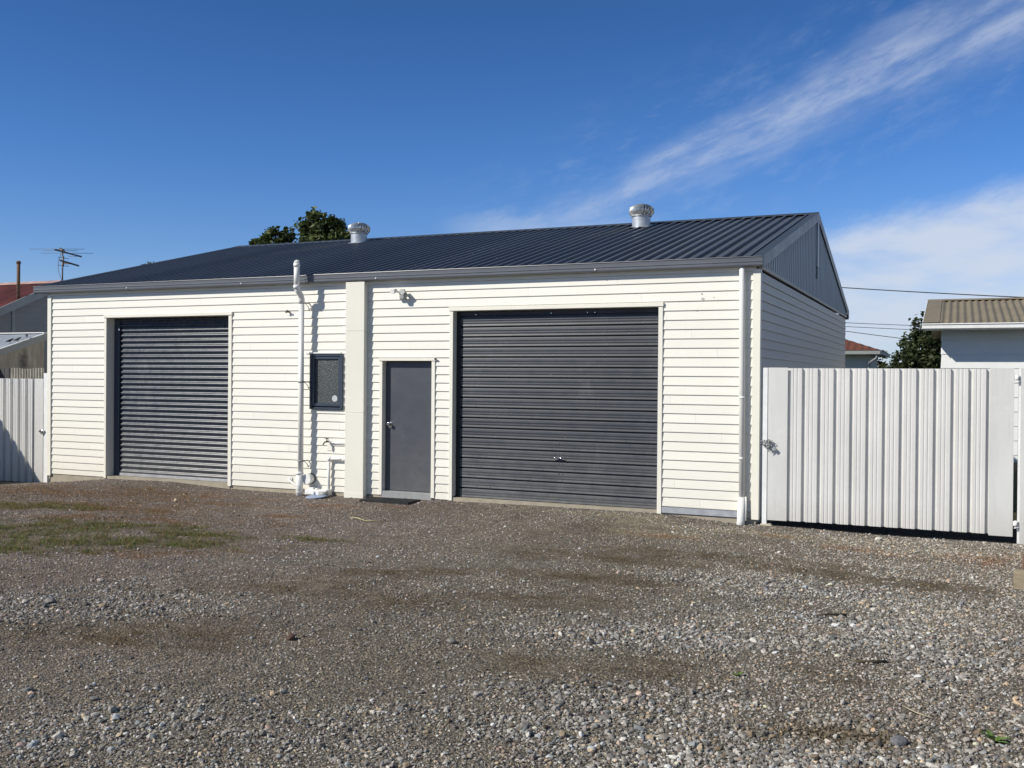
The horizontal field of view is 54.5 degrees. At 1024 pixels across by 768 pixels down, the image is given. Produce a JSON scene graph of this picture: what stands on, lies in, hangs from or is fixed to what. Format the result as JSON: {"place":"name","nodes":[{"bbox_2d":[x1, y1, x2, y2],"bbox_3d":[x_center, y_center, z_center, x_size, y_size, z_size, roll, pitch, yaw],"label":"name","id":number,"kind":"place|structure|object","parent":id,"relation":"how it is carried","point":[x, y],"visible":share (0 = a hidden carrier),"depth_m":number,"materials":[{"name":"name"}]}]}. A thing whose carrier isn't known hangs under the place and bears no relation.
{"place":"outdoors","nodes":[
{"label":"outdoors","id":0,"kind":"place"},
{"bbox_2d":[0,500,369,556],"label":"grass","id":1,"kind":"structure","parent":0,"point":[125,539],"depth_m":12.14,"materials":[{"name":"green plant"}]},
{"bbox_2d":[0,483,1013,757],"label":"grass","id":2,"kind":"structure","parent":0,"point":[356,571],"depth_m":11.43,"materials":[{"name":"plant"}]},
{"bbox_2d":[0,462,1023,767],"bbox_3d":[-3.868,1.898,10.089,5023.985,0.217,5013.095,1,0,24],"label":"ground","id":3,"kind":"structure","parent":0,"point":[308,582],"depth_m":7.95,"materials":[{"name":"grey gravel"}]},
{"bbox_2d":[0,368,43,433],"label":"old fence","id":4,"kind":"object","parent":3,"relation":"on","point":[22,373],"visible":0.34,"depth_m":20.17,"materials":[{"name":"white metal"}]},
{"bbox_2d":[0,332,46,368],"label":"lean to shed","id":5,"kind":"object","parent":3,"relation":"on","point":[24,352],"visible":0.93,"depth_m":21.43,"materials":[{"name":"metal"}]},
{"bbox_2d":[22,687,33,691],"bbox_3d":[-3.023,1.908,6.206,0.074,0.034,0.056,-5,-9,-1],"label":"stone","id":6,"kind":"object","parent":3,"relation":"on","point":[26,689],"visible":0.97,"depth_m":6.19,"materials":[{"name":"grey stone"}]},
{"bbox_2d":[0,248,81,372],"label":"neighbour house","id":7,"kind":"structure","parent":3,"relation":"on","point":[23,307],"depth_m":25.11,"materials":[{"name":"grey paint"}]},
{"bbox_2d":[43,373,49,482],"bbox_3d":[-8.811,0.865,18.837,0.098,2.140,0.062,1,0,24],"label":"gate post","id":8,"kind":"object","parent":3,"relation":"on","point":[46,477],"visible":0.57,"depth_m":18.81,"materials":[{"name":"white metal"}]},
{"bbox_2d":[0,378,43,481],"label":"metal gate","id":9,"kind":"structure","parent":8,"relation":"attached to","point":[21,430],"depth_m":19.08,"materials":[{"name":"metal"}]},
{"bbox_2d":[89,696,98,700],"bbox_3d":[-2.541,1.913,6.049,0.066,0.029,0.054,1,-9,21],"label":"stone","id":10,"kind":"object","parent":3,"relation":"on","point":[93,698],"visible":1,"depth_m":6.03,"materials":[{"name":"grey stone"}]},
{"bbox_2d":[248,225,297,244],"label":"tree","id":11,"kind":"object","parent":3,"relation":"on","point":[270,235],"visible":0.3,"depth_m":47.59,"materials":[{"name":"green plant"}]},
{"bbox_2d":[287,633,294,640],"bbox_3d":[-1.667,1.906,7.499,0.063,0.059,0.087,-4,-9,-16],"label":"stone","id":12,"kind":"object","parent":3,"relation":"on","point":[290,636],"visible":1,"depth_m":7.47,"materials":[{"name":"brown stone"}]},
{"bbox_2d":[306,495,326,498],"bbox_3d":[-3.137,1.804,15.942,0.340,0.019,0.340,-2,3,13],"label":"plastic lid","id":13,"kind":"object","parent":3,"relation":"on","point":[314,496],"visible":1,"depth_m":15.86,"materials":[{"name":"white plastic"}]},
{"bbox_2d":[305,487,331,496],"bbox_3d":[-3.141,1.754,16.130,0.458,0.130,0.262,1,0,24],"label":"drain gully","id":14,"kind":"object","parent":3,"relation":"on","point":[313,491],"visible":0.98,"depth_m":16.10,"materials":[{"name":"white plastic"}]},
{"bbox_2d":[294,206,350,241],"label":"tree","id":15,"kind":"object","parent":3,"relation":"on","point":[313,226],"visible":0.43,"depth_m":45.84,"materials":[{"name":"green plant"}]},
{"bbox_2d":[350,517,382,520],"bbox_3d":[-2.026,1.844,13.595,0.613,0.034,0.110,1,0,34],"label":"straw stem","id":16,"kind":"object","parent":3,"relation":"on","point":[366,520],"visible":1,"depth_m":13.51,"materials":[{"name":"beige plant"}]},
{"bbox_2d":[359,497,420,504],"bbox_3d":[-1.895,1.806,15.416,0.900,0.031,0.360,0,2,27],"label":"doormat","id":17,"kind":"object","parent":3,"relation":"on","point":[391,500],"visible":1,"depth_m":15.35,"materials":[{"name":"black rubber"}]},
{"bbox_2d":[33,204,848,524],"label":"workshop","id":18,"kind":"structure","parent":3,"relation":"on","point":[613,366],"depth_m":15.78,"materials":[{"name":"paint"}]},
{"bbox_2d":[114,316,228,481],"bbox_3d":[-6.055,0.193,17.766,2.810,3.004,0.080,1,0,24],"label":"roller door","id":19,"kind":"structure","parent":18,"relation":"in","point":[171,373],"depth_m":17.79,"materials":[{"name":"metal"}]},
{"bbox_2d":[309,354,343,409],"bbox_3d":[-3.016,-0.037,16.222,0.635,0.903,0.100,1,0,24],"label":"window","id":20,"kind":"structure","parent":18,"relation":"in","point":[326,370],"depth_m":16.22,"materials":[{"name":"grey glass"}]},
{"bbox_2d":[386,362,431,491],"bbox_3d":[-1.621,0.671,15.670,0.873,2.039,0.114,1,0,24],"label":"door","id":21,"kind":"structure","parent":18,"relation":"in","point":[408,384],"depth_m":15.70,"materials":[{"name":"grey paint"}]},
{"bbox_2d":[455,307,658,508],"bbox_3d":[0.617,0.299,14.715,3.244,2.919,0.120,1,0,24],"label":"roller door","id":22,"kind":"structure","parent":18,"relation":"in","point":[558,405],"depth_m":14.69,"materials":[{"name":"grey metal"}]},
{"bbox_2d":[446,638,455,643],"bbox_3d":[-0.456,1.916,7.414,0.069,0.039,0.091,6,-10,-21],"label":"stone","id":23,"kind":"object","parent":3,"relation":"on","point":[451,640],"visible":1,"depth_m":7.39,"materials":[{"name":"grey stone"}]},
{"bbox_2d":[760,368,772,525],"bbox_3d":[3.424,0.881,13.368,0.170,2.200,0.100,1,0,24],"label":"gate post","id":24,"kind":"object","parent":3,"relation":"on","point":[765,449],"visible":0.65,"depth_m":13.35,"materials":[{"name":"white metal"}]},
{"bbox_2d":[760,439,772,451],"bbox_3d":[3.399,0.822,13.294,0.180,0.173,0.084,1,0,33],"label":"chain","id":25,"kind":"object","parent":24,"relation":"attached to","point":[767,440],"visible":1,"depth_m":13.27,"materials":[{"name":"metal"}]},
{"bbox_2d":[816,613,846,616],"bbox_3d":[2.668,1.930,8.322,0.266,0.024,0.032,0,0,-5],"label":"twig","id":26,"kind":"object","parent":3,"relation":"on","point":[825,614],"visible":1,"depth_m":8.32,"materials":[{"name":"brown wood"}]},
{"bbox_2d":[845,339,889,367],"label":"house","id":27,"kind":"structure","parent":3,"relation":"on","point":[858,355],"depth_m":41.98,"materials":[{"name":"white tile"}]},
{"bbox_2d":[856,660,886,662],"bbox_3d":[2.528,1.948,6.981,0.218,0.026,0.037,0,0,-4],"label":"twig","id":28,"kind":"object","parent":3,"relation":"on","point":[872,661],"visible":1,"depth_m":6.97,"materials":[{"name":"brown wood"}]},
{"bbox_2d":[877,350,891,367],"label":"tree","id":29,"kind":"object","parent":3,"relation":"on","point":[880,364],"visible":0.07,"depth_m":52.20,"materials":[{"name":"green plant"}]},
{"bbox_2d":[890,735,907,745],"bbox_3d":[2.115,1.950,5.446,0.107,0.044,0.084,0,0,-14],"label":"stone","id":30,"kind":"object","parent":3,"relation":"on","point":[899,740],"visible":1,"depth_m":5.42,"materials":[{"name":"grey stone"}]},
{"bbox_2d":[881,311,941,368],"bbox_3d":[16.088,-0.469,38.447,3.527,4.848,2.386,1,1,41],"label":"tree","id":31,"kind":"object","parent":3,"relation":"on","point":[911,355],"visible":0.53,"depth_m":38.14,"materials":[{"name":"green plant"}]},
{"bbox_2d":[902,705,931,717],"bbox_3d":[2.398,1.949,5.926,0.047,0.019,0.236,0,0,-23],"label":"straw stem","id":32,"kind":"object","parent":3,"relation":"on","point":[917,712],"visible":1,"depth_m":5.88,"materials":[{"name":"beige plant"}]},
{"bbox_2d":[922,297,1023,462],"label":"neighbour house","id":33,"kind":"structure","parent":3,"relation":"on","point":[979,333],"depth_m":25.16,"materials":[{"name":"white metal"}]},
{"bbox_2d":[980,729,1010,743],"bbox_3d":[2.659,1.949,5.475,0.131,0.056,0.126,0,0,-7],"label":"weed","id":34,"kind":"object","parent":3,"relation":"on","point":[989,735],"visible":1,"depth_m":5.47,"materials":[{"name":"green plant"}]},
{"bbox_2d":[1013,569,1023,589],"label":"timber sleeper","id":35,"kind":"object","parent":3,"relation":"on","point":[1018,579],"visible":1,"depth_m":9.54,"materials":[{"name":"beige wood"}]},
{"bbox_2d":[1017,369,1020,543],"bbox_3d":[6.206,0.907,12.151,0.050,2.190,0.050,1,0,24],"label":"gate post","id":36,"kind":"object","parent":3,"relation":"on","point":[1019,425],"visible":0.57,"depth_m":12.13,"materials":[{"name":"white metal"}]},
{"bbox_2d":[767,368,1020,536],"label":"metal gate","id":37,"kind":"structure","parent":36,"relation":"attached to","point":[927,449],"depth_m":12.69,"materials":[{"name":"metal"}]},
{"bbox_2d":[1019,369,1023,544],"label":"metal fence","id":38,"kind":"object","parent":3,"relation":"on","point":[1021,526],"visible":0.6,"depth_m":12.09,"materials":[{"name":"metal"}]},
{"bbox_2d":[1022,553,1023,569],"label":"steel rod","id":39,"kind":"object","parent":3,"relation":"on","point":[1023,561],"visible":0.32,"depth_m":9.72,"materials":[{"name":"grey metal"}]},
{"bbox_2d":[0,0,1023,366],"label":"sky","id":40,"kind":"structure","parent":0,"point":[133,133],"materials":[{"name":"blue"}]},
{"bbox_2d":[846,331,902,338],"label":"overhead cable","id":41,"kind":"object","parent":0,"point":[872,334],"visible":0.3,"depth_m":41.98,"materials":[{"name":"grey rubber"}]},
{"bbox_2d":[845,326,913,329],"bbox_3d":[16.155,-1.851,33.934,15.001,0.790,0.017,1,0,24],"label":"overhead cable","id":42,"kind":"object","parent":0,"point":[881,328],"visible":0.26,"depth_m":35.26,"materials":[{"name":"grey rubber"}]},
{"bbox_2d":[856,323,919,325],"bbox_3d":[16.157,-2.011,33.933,15.001,0.710,0.017,1,0,24],"label":"overhead cable","id":43,"kind":"object","parent":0,"point":[888,324],"visible":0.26,"depth_m":35.20,"materials":[{"name":"grey rubber"}]},
{"bbox_2d":[842,287,1015,296],"bbox_3d":[15.348,-2.950,32.101,15.003,1.232,0.028,1,0,24],"label":"overhead cable","id":44,"kind":"object","parent":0,"point":[930,292],"visible":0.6,"depth_m":32.78,"materials":[{"name":"black rubber"}]}
]}

